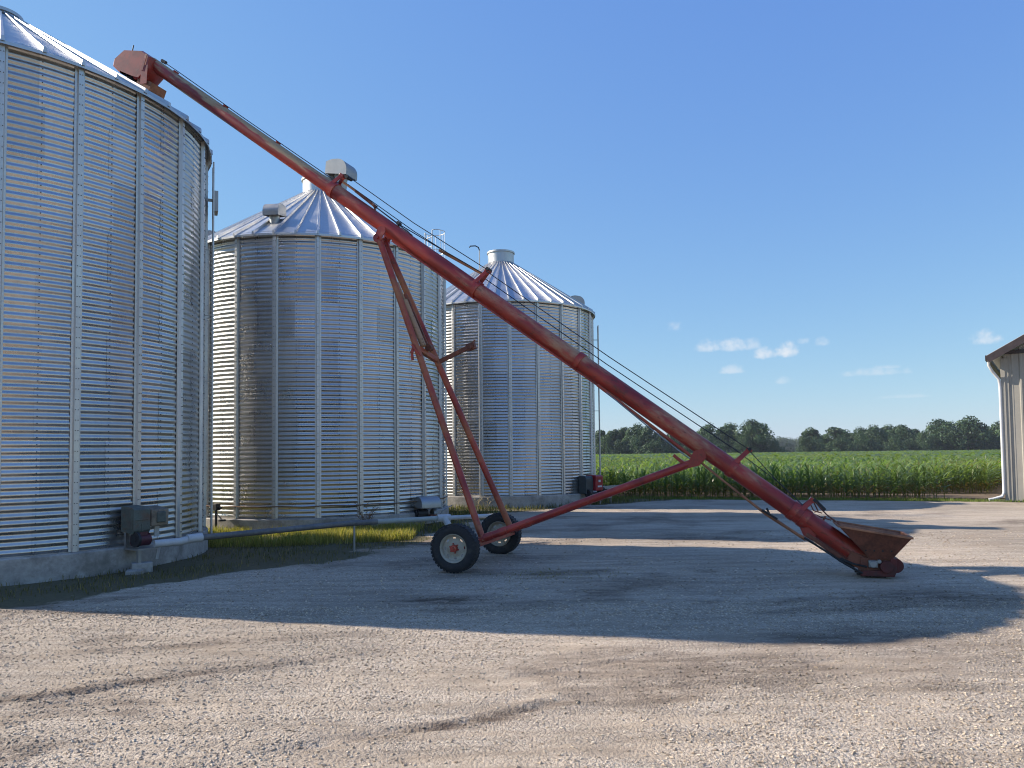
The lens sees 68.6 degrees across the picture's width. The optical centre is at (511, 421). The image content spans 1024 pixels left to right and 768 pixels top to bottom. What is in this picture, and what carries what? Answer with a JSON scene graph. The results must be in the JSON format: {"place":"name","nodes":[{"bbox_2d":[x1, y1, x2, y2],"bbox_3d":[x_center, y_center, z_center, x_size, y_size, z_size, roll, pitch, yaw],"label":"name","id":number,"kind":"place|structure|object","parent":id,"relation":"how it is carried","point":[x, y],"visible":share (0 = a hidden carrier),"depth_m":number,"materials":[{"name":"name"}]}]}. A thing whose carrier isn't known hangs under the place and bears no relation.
{"place":"outdoors","nodes":[
{"label":"outdoors","id":0,"kind":"place"},
{"bbox_2d":[0,532,430,602],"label":"grass","id":1,"kind":"structure","parent":0,"point":[189,571],"depth_m":12.59,"materials":[{"name":"green plant"}]},
{"bbox_2d":[207,521,424,547],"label":"grass","id":2,"kind":"structure","parent":0,"point":[338,534],"depth_m":15.95,"materials":[{"name":"green plant"}]},
{"bbox_2d":[342,494,668,535],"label":"grass","id":3,"kind":"structure","parent":0,"point":[434,527],"depth_m":23.96,"materials":[{"name":"green plant"}]},
{"bbox_2d":[0,499,1023,767],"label":"gravel yard","id":4,"kind":"structure","parent":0,"point":[618,527],"depth_m":6.86,"materials":[{"name":"grey gravel"}]},
{"bbox_2d":[0,6,217,585],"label":"grain bin","id":5,"kind":"object","parent":4,"relation":"on","point":[104,198],"visible":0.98,"depth_m":11.93,"materials":[{"name":"metal"}]},
{"bbox_2d":[125,561,152,574],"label":"concrete block","id":6,"kind":"structure","parent":4,"relation":"on","point":[144,566],"depth_m":11.90,"materials":[{"name":"grey concrete"}]},
{"bbox_2d":[121,505,168,562],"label":"unload drive","id":7,"kind":"structure","parent":4,"relation":"on","point":[137,521],"depth_m":12.08,"materials":[{"name":"grey metal"}]},
{"bbox_2d":[209,504,225,528],"bbox_3d":[-7.018,2.351,17.875,0.597,0.750,0.181,-3,-3,41],"label":"control post","id":8,"kind":"object","parent":4,"relation":"on","point":[217,507],"visible":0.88,"depth_m":17.88,"materials":[{"name":"black metal"}]},
{"bbox_2d":[153,514,490,551],"bbox_3d":[-2.958,2.172,13.925,6.764,0.682,0.529,1,-3,-32],"label":"transfer pipe","id":9,"kind":"object","parent":4,"relation":"on","point":[445,519],"visible":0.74,"depth_m":13.51,"materials":[{"name":"silver metal"}]},
{"bbox_2d":[206,159,448,529],"bbox_3d":[-5.492,-2.155,21.524,7.343,10.531,7.343,-1,-2,0],"label":"grain bin","id":10,"kind":"object","parent":4,"relation":"on","point":[323,410],"visible":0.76,"depth_m":18.23,"materials":[{"name":"metal"}]},
{"bbox_2d":[355,500,378,526],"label":"dry weed","id":11,"kind":"object","parent":4,"relation":"on","point":[362,517],"visible":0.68,"depth_m":17.62,"materials":[{"name":"brown plant"}]},
{"bbox_2d":[414,495,451,522],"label":"unload drive","id":12,"kind":"structure","parent":4,"relation":"on","point":[422,503],"depth_m":19.29,"materials":[{"name":"grey metal"}]},
{"bbox_2d":[113,45,913,577],"bbox_3d":[-1.240,-2.749,13.117,14.380,10.333,2.387,-1,-3,18],"label":"grain auger","id":13,"kind":"object","parent":4,"relation":"on","point":[869,551],"visible":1,"depth_m":12.24,"materials":[{"name":"red paint"}]},
{"bbox_2d":[444,249,600,507],"bbox_3d":[-0.318,-1.577,28.674,7.281,9.872,7.162,-1,-2,0],"label":"grain bin","id":14,"kind":"object","parent":4,"relation":"on","point":[527,405],"visible":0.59,"depth_m":25.45,"materials":[{"name":"metal"}]},
{"bbox_2d":[578,475,617,504],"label":"unload drive","id":15,"kind":"structure","parent":4,"relation":"on","point":[588,485],"depth_m":26.30,"materials":[{"name":"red metal"}]},
{"bbox_2d":[625,465,649,496],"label":"corn plant","id":16,"kind":"object","parent":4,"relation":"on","point":[637,475],"visible":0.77,"depth_m":30.79,"materials":[{"name":"green plant"}]},
{"bbox_2d":[636,469,647,496],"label":"corn plant","id":17,"kind":"object","parent":4,"relation":"on","point":[643,473],"visible":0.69,"depth_m":30.61,"materials":[{"name":"green plant"}]},
{"bbox_2d":[655,461,681,497],"bbox_3d":[6.459,2.367,30.414,1.409,1.642,0.474,-1,-2,8],"label":"corn plant","id":18,"kind":"object","parent":4,"relation":"on","point":[669,480],"visible":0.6,"depth_m":30.39,"materials":[{"name":"green plant"}]},
{"bbox_2d":[672,472,683,495],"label":"corn plant","id":19,"kind":"object","parent":4,"relation":"on","point":[676,480],"visible":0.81,"depth_m":30.28,"materials":[{"name":"green plant"}]},
{"bbox_2d":[669,471,694,494],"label":"corn plant","id":20,"kind":"object","parent":4,"relation":"on","point":[683,475],"visible":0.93,"depth_m":30.20,"materials":[{"name":"green plant"}]},
{"bbox_2d":[688,463,706,494],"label":"corn plant","id":21,"kind":"object","parent":4,"relation":"on","point":[699,469],"visible":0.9,"depth_m":30.11,"materials":[{"name":"green plant"}]},
{"bbox_2d":[691,464,715,496],"bbox_3d":[7.672,2.409,30.044,1.316,1.489,0.479,1,-3,-29],"label":"corn plant","id":22,"kind":"object","parent":4,"relation":"on","point":[704,474],"visible":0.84,"depth_m":29.97,"materials":[{"name":"green plant"}]},
{"bbox_2d":[768,462,778,485],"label":"corn plant","id":23,"kind":"object","parent":4,"relation":"on","point":[772,471],"visible":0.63,"depth_m":29.18,"materials":[{"name":"green plant"}]},
{"bbox_2d":[767,466,791,490],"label":"corn plant","id":24,"kind":"object","parent":4,"relation":"on","point":[779,478],"visible":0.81,"depth_m":29.24,"materials":[{"name":"green plant"}]},
{"bbox_2d":[781,471,802,496],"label":"corn plant","id":25,"kind":"object","parent":4,"relation":"on","point":[792,474],"visible":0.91,"depth_m":29.04,"materials":[{"name":"green plant"}]},
{"bbox_2d":[799,463,815,494],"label":"corn plant","id":26,"kind":"object","parent":4,"relation":"on","point":[809,475],"visible":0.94,"depth_m":28.88,"materials":[{"name":"green plant"}]},
{"bbox_2d":[806,463,825,494],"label":"corn plant","id":27,"kind":"object","parent":4,"relation":"on","point":[813,477],"visible":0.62,"depth_m":29.34,"materials":[{"name":"green plant"}]},
{"bbox_2d":[804,469,829,497],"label":"corn plant","id":28,"kind":"object","parent":4,"relation":"on","point":[817,480],"visible":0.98,"depth_m":28.82,"materials":[{"name":"green plant"}]},
{"bbox_2d":[811,464,828,496],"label":"corn plant","id":29,"kind":"object","parent":4,"relation":"on","point":[821,476],"visible":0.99,"depth_m":28.72,"materials":[{"name":"green plant"}]},
{"bbox_2d":[815,461,838,490],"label":"corn plant","id":30,"kind":"object","parent":4,"relation":"on","point":[827,472],"visible":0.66,"depth_m":29.83,"materials":[{"name":"green plant"}]},
{"bbox_2d":[835,472,850,495],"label":"corn plant","id":31,"kind":"object","parent":4,"relation":"on","point":[846,486],"visible":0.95,"depth_m":28.59,"materials":[{"name":"green plant"}]},
{"bbox_2d":[833,466,861,497],"bbox_3d":[12.890,2.383,29.014,1.358,1.320,0.352,-3,-3,44],"label":"corn plant","id":32,"kind":"object","parent":4,"relation":"on","point":[841,478],"visible":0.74,"depth_m":29.02,"materials":[{"name":"green plant"}]},
{"bbox_2d":[849,469,870,498],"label":"corn plant","id":33,"kind":"object","parent":4,"relation":"on","point":[859,482],"visible":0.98,"depth_m":28.36,"materials":[{"name":"green plant"}]},
{"bbox_2d":[854,467,887,497],"bbox_3d":[13.479,2.374,28.288,1.280,1.254,0.331,-2,-3,35],"label":"corn plant","id":34,"kind":"object","parent":4,"relation":"on","point":[868,482],"visible":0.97,"depth_m":28.26,"materials":[{"name":"green plant"}]},
{"bbox_2d":[869,462,877,495],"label":"corn plant","id":35,"kind":"object","parent":4,"relation":"on","point":[872,476],"visible":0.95,"depth_m":28.24,"materials":[{"name":"green plant"}]},
{"bbox_2d":[869,468,891,497],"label":"corn plant","id":36,"kind":"object","parent":4,"relation":"on","point":[880,483],"visible":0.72,"depth_m":28.62,"materials":[{"name":"green plant"}]},
{"bbox_2d":[873,472,893,494],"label":"corn plant","id":37,"kind":"object","parent":4,"relation":"on","point":[884,483],"visible":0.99,"depth_m":28.18,"materials":[{"name":"green plant"}]},
{"bbox_2d":[875,463,903,497],"bbox_3d":[14.321,2.297,28.636,1.311,1.439,0.478,-1,-3,12],"label":"corn plant","id":38,"kind":"object","parent":4,"relation":"on","point":[886,476],"visible":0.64,"depth_m":28.72,"materials":[{"name":"green plant"}]},
{"bbox_2d":[889,461,919,498],"bbox_3d":[14.702,2.220,28.045,1.512,1.540,0.407,-1,-2,10],"label":"corn plant","id":39,"kind":"object","parent":4,"relation":"on","point":[907,477],"visible":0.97,"depth_m":28.02,"materials":[{"name":"green plant"}]},
{"bbox_2d":[900,471,923,499],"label":"corn plant","id":40,"kind":"object","parent":4,"relation":"on","point":[914,483],"visible":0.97,"depth_m":27.92,"materials":[{"name":"green plant"}]},
{"bbox_2d":[914,469,926,497],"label":"corn plant","id":41,"kind":"object","parent":4,"relation":"on","point":[918,487],"visible":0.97,"depth_m":27.83,"materials":[{"name":"green plant"}]},
{"bbox_2d":[909,461,933,498],"bbox_3d":[15.339,2.243,28.267,1.313,1.506,0.618,0,-3,-16],"label":"corn plant","id":42,"kind":"object","parent":4,"relation":"on","point":[920,467],"visible":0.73,"depth_m":28.27,"materials":[{"name":"green plant"}]},
{"bbox_2d":[927,460,939,494],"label":"corn plant","id":43,"kind":"object","parent":4,"relation":"on","point":[934,468],"visible":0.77,"depth_m":28.23,"materials":[{"name":"green plant"}]},
{"bbox_2d":[923,470,951,497],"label":"corn plant","id":44,"kind":"object","parent":4,"relation":"on","point":[935,483],"visible":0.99,"depth_m":27.67,"materials":[{"name":"green plant"}]},
{"bbox_2d":[927,465,955,498],"bbox_3d":[15.888,2.264,27.588,1.304,1.367,0.376,0,-2,-6],"label":"corn plant","id":45,"kind":"object","parent":4,"relation":"on","point":[940,470],"visible":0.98,"depth_m":27.65,"materials":[{"name":"green plant"}]},
{"bbox_2d":[985,334,1023,501],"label":"metal shed","id":46,"kind":"structure","parent":4,"relation":"on","point":[1005,364],"depth_m":26.01,"materials":[{"name":"painted metal siding"},{"name":"metal roof trim"}]},
{"bbox_2d":[0,0,1023,440],"label":"sky","id":47,"kind":"structure","parent":0,"point":[791,217],"materials":[{"name":"blue"}]},
{"bbox_2d":[470,567,632,582],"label":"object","id":48,"kind":"structure","parent":0,"point":[553,575],"depth_m":11.32,"materials":[{"name":"grey gravel"}]},
{"bbox_2d":[614,483,1004,498],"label":"field soil","id":49,"kind":"structure","parent":0,"point":[995,492],"depth_m":31.48,"materials":[{"name":"brown soil"}]},
{"bbox_2d":[595,430,605,451],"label":"tree","id":50,"kind":"object","parent":49,"relation":"on","point":[602,433],"visible":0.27,"depth_m":231.20,"materials":[{"name":"green plant"}]},
{"bbox_2d":[595,435,616,453],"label":"shrub","id":51,"kind":"object","parent":49,"relation":"on","point":[606,441],"visible":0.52,"depth_m":224.96,"materials":[{"name":"green plant"}]},
{"bbox_2d":[604,429,620,453],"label":"tree","id":52,"kind":"object","parent":49,"relation":"on","point":[613,434],"visible":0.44,"depth_m":226.85,"materials":[{"name":"green plant"}]},
{"bbox_2d":[610,439,628,453],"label":"shrub","id":53,"kind":"object","parent":49,"relation":"on","point":[621,447],"visible":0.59,"depth_m":223.16,"materials":[{"name":"green plant"}]},
{"bbox_2d":[618,427,630,441],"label":"tree","id":54,"kind":"object","parent":49,"relation":"on","point":[622,431],"visible":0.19,"depth_m":235.19,"materials":[{"name":"green plant"}]},
{"bbox_2d":[622,422,643,453],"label":"tree","id":55,"kind":"object","parent":49,"relation":"on","point":[635,430],"visible":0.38,"depth_m":228.97,"materials":[{"name":"green plant"}]},
{"bbox_2d":[623,436,653,453],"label":"shrub","id":56,"kind":"object","parent":49,"relation":"on","point":[634,446],"visible":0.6,"depth_m":223.40,"materials":[{"name":"green plant"}]},
{"bbox_2d":[637,426,660,453],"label":"tree","id":57,"kind":"object","parent":49,"relation":"on","point":[647,433],"visible":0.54,"depth_m":224.88,"materials":[{"name":"green plant"}]},
{"bbox_2d":[641,439,667,453],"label":"shrub","id":58,"kind":"object","parent":49,"relation":"on","point":[652,447],"visible":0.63,"depth_m":219.83,"materials":[{"name":"green plant"}]},
{"bbox_2d":[660,440,685,453],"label":"shrub","id":59,"kind":"object","parent":49,"relation":"on","point":[670,448],"visible":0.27,"depth_m":223.93,"materials":[{"name":"green plant"}]},
{"bbox_2d":[684,467,695,493],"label":"corn plant","id":60,"kind":"object","parent":49,"relation":"on","point":[692,470],"visible":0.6,"depth_m":30.69,"materials":[{"name":"green plant"}]},
{"bbox_2d":[693,468,701,495],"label":"corn plant","id":61,"kind":"object","parent":49,"relation":"on","point":[696,481],"visible":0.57,"depth_m":30.72,"materials":[{"name":"green plant"}]},
{"bbox_2d":[696,422,721,440],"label":"tree","id":62,"kind":"object","parent":49,"relation":"on","point":[707,427],"visible":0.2,"depth_m":229.10,"materials":[{"name":"green plant"}]},
{"bbox_2d":[701,432,717,446],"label":"shrub","id":63,"kind":"object","parent":49,"relation":"on","point":[709,437],"visible":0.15,"depth_m":224.34,"materials":[{"name":"green plant"}]},
{"bbox_2d":[701,467,720,497],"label":"corn plant","id":64,"kind":"object","parent":49,"relation":"on","point":[710,481],"visible":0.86,"depth_m":29.92,"materials":[{"name":"green plant"}]},
{"bbox_2d":[709,467,723,497],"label":"corn plant","id":65,"kind":"object","parent":49,"relation":"on","point":[715,478],"visible":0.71,"depth_m":29.86,"materials":[{"name":"green plant"}]},
{"bbox_2d":[716,439,733,452],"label":"shrub","id":66,"kind":"object","parent":49,"relation":"on","point":[721,445],"visible":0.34,"depth_m":222.08,"materials":[{"name":"green plant"}]},
{"bbox_2d":[715,422,738,449],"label":"tree","id":67,"kind":"object","parent":49,"relation":"on","point":[728,429],"visible":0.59,"depth_m":231.78,"materials":[{"name":"green plant"}]},
{"bbox_2d":[728,431,755,452],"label":"shrub","id":68,"kind":"object","parent":49,"relation":"on","point":[742,438],"visible":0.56,"depth_m":222.71,"materials":[{"name":"green plant"}]},
{"bbox_2d":[732,419,776,451],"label":"tree","id":69,"kind":"object","parent":49,"relation":"on","point":[760,431],"visible":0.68,"depth_m":223.75,"materials":[{"name":"green plant"}]},
{"bbox_2d":[743,433,766,452],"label":"shrub","id":70,"kind":"object","parent":49,"relation":"on","point":[757,449],"visible":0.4,"depth_m":223.85,"materials":[{"name":"green plant"}]},
{"bbox_2d":[763,440,793,451],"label":"shrub","id":71,"kind":"object","parent":49,"relation":"on","point":[776,447],"visible":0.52,"depth_m":221.81,"materials":[{"name":"green plant"}]},
{"bbox_2d":[782,469,788,494],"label":"corn plant","id":72,"kind":"object","parent":49,"relation":"on","point":[786,475],"visible":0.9,"depth_m":29.21,"materials":[{"name":"green plant"}]},
{"bbox_2d":[788,464,803,496],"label":"corn plant","id":73,"kind":"object","parent":49,"relation":"on","point":[792,490],"visible":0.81,"depth_m":29.52,"materials":[{"name":"green plant"}]},
{"bbox_2d":[595,449,1000,458],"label":"corn field","id":74,"kind":"structure","parent":49,"relation":"on","point":[909,453],"depth_m":98.31,"materials":[{"name":"green plant"}]},
{"bbox_2d":[788,465,809,497],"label":"corn plant","id":75,"kind":"object","parent":49,"relation":"on","point":[803,481],"visible":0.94,"depth_m":29.00,"materials":[{"name":"green plant"}]},
{"bbox_2d":[596,454,1001,493],"bbox_3d":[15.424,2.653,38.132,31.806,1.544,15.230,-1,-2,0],"label":"corn field","id":76,"kind":"structure","parent":49,"relation":"on","point":[979,473],"depth_m":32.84,"materials":[{"name":"green plant"}]},
{"bbox_2d":[794,434,815,451],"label":"shrub","id":77,"kind":"object","parent":49,"relation":"on","point":[806,444],"visible":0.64,"depth_m":229.88,"materials":[{"name":"green plant"}]},
{"bbox_2d":[800,427,822,447],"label":"tree","id":78,"kind":"object","parent":49,"relation":"on","point":[810,433],"visible":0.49,"depth_m":238.94,"materials":[{"name":"green plant"}]},
{"bbox_2d":[801,437,829,451],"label":"shrub","id":79,"kind":"object","parent":49,"relation":"on","point":[820,446],"visible":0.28,"depth_m":234.04,"materials":[{"name":"green plant"}]},
{"bbox_2d":[824,463,841,496],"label":"corn plant","id":80,"kind":"object","parent":49,"relation":"on","point":[833,476],"visible":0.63,"depth_m":29.81,"materials":[{"name":"green plant"}]},
{"bbox_2d":[828,471,845,493],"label":"corn plant","id":81,"kind":"object","parent":49,"relation":"on","point":[837,481],"visible":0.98,"depth_m":28.63,"materials":[{"name":"green plant"}]},
{"bbox_2d":[826,435,853,451],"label":"shrub","id":82,"kind":"object","parent":49,"relation":"on","point":[840,444],"visible":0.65,"depth_m":229.31,"materials":[{"name":"green plant"}]},
{"bbox_2d":[837,460,844,495],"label":"corn plant","id":83,"kind":"object","parent":49,"relation":"on","point":[839,465],"visible":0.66,"depth_m":29.52,"materials":[{"name":"green plant"}]},
{"bbox_2d":[844,467,858,497],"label":"corn plant","id":84,"kind":"object","parent":49,"relation":"on","point":[851,479],"visible":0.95,"depth_m":28.41,"materials":[{"name":"green plant"}]},
{"bbox_2d":[844,431,877,450],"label":"shrub","id":85,"kind":"object","parent":49,"relation":"on","point":[861,439],"visible":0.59,"depth_m":229.12,"materials":[{"name":"green plant"}]},
{"bbox_2d":[863,438,883,450],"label":"shrub","id":86,"kind":"object","parent":49,"relation":"on","point":[873,448],"visible":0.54,"depth_m":228.79,"materials":[{"name":"green plant"}]},
{"bbox_2d":[862,424,890,450],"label":"tree","id":87,"kind":"object","parent":49,"relation":"on","point":[874,432],"visible":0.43,"depth_m":236.69,"materials":[{"name":"green plant"}]},
{"bbox_2d":[878,424,896,444],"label":"tree","id":88,"kind":"object","parent":49,"relation":"on","point":[889,429],"visible":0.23,"depth_m":242.77,"materials":[{"name":"green plant"}]},
{"bbox_2d":[875,433,907,450],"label":"shrub","id":89,"kind":"object","parent":49,"relation":"on","point":[894,439],"visible":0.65,"depth_m":227.26,"materials":[{"name":"green plant"}]},
{"bbox_2d":[880,467,904,495],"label":"corn plant","id":90,"kind":"object","parent":49,"relation":"on","point":[890,480],"visible":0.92,"depth_m":28.06,"materials":[{"name":"green plant"}]},
{"bbox_2d":[884,463,908,494],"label":"corn plant","id":91,"kind":"object","parent":49,"relation":"on","point":[897,474],"visible":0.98,"depth_m":27.98,"materials":[{"name":"green plant"}]},
{"bbox_2d":[901,439,920,450],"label":"shrub","id":92,"kind":"object","parent":49,"relation":"on","point":[910,448],"visible":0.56,"depth_m":229.60,"materials":[{"name":"green plant"}]},
{"bbox_2d":[908,430,938,450],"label":"shrub","id":93,"kind":"object","parent":49,"relation":"on","point":[924,441],"visible":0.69,"depth_m":228.07,"materials":[{"name":"green plant"}]},
{"bbox_2d":[921,465,928,497],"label":"corn plant","id":94,"kind":"object","parent":49,"relation":"on","point":[923,473],"visible":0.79,"depth_m":28.27,"materials":[{"name":"green plant"}]},
{"bbox_2d":[926,435,952,450],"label":"shrub","id":95,"kind":"object","parent":49,"relation":"on","point":[939,444],"visible":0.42,"depth_m":228.59,"materials":[{"name":"green plant"}]},
{"bbox_2d":[925,418,960,449],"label":"tree","id":96,"kind":"object","parent":49,"relation":"on","point":[937,427],"visible":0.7,"depth_m":229.76,"materials":[{"name":"green plant"}]},
{"bbox_2d":[941,415,993,449],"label":"tree","id":97,"kind":"object","parent":49,"relation":"on","point":[975,431],"visible":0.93,"depth_m":225.63,"materials":[{"name":"green plant"}]},
{"bbox_2d":[979,436,1000,449],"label":"shrub","id":98,"kind":"object","parent":49,"relation":"on","point":[994,446],"visible":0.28,"depth_m":229.26,"materials":[{"name":"green plant"}]},
{"bbox_2d":[988,421,1000,449],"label":"tree","id":99,"kind":"object","parent":49,"relation":"on","point":[995,429],"visible":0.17,"depth_m":231.85,"materials":[{"name":"green plant"}]},
{"bbox_2d":[612,495,1023,501],"bbox_3d":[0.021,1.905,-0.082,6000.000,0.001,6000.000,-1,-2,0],"label":"ground","id":100,"kind":"structure","parent":0,"point":[1002,499],"depth_m":28.45,"materials":[{"name":"green plant"}]},
{"bbox_2d":[687,436,888,451],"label":"distant wood","id":101,"kind":"object","parent":100,"relation":"on","point":[783,440],"visible":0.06,"depth_m":578.46,"materials":[{"name":"green plant"}]},
{"bbox_2d":[820,427,853,451],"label":"tree","id":102,"kind":"object","parent":100,"relation":"on","point":[834,432],"visible":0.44,"depth_m":242.41,"materials":[{"name":"green plant"}]},
{"bbox_2d":[848,426,865,449],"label":"tree","id":103,"kind":"object","parent":100,"relation":"on","point":[861,429],"visible":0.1,"depth_m":244.93,"materials":[{"name":"green plant"}]},
{"bbox_2d":[893,424,917,449],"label":"tree","id":104,"kind":"object","parent":100,"relation":"on","point":[905,432],"visible":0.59,"depth_m":237.63,"materials":[{"name":"green plant"}]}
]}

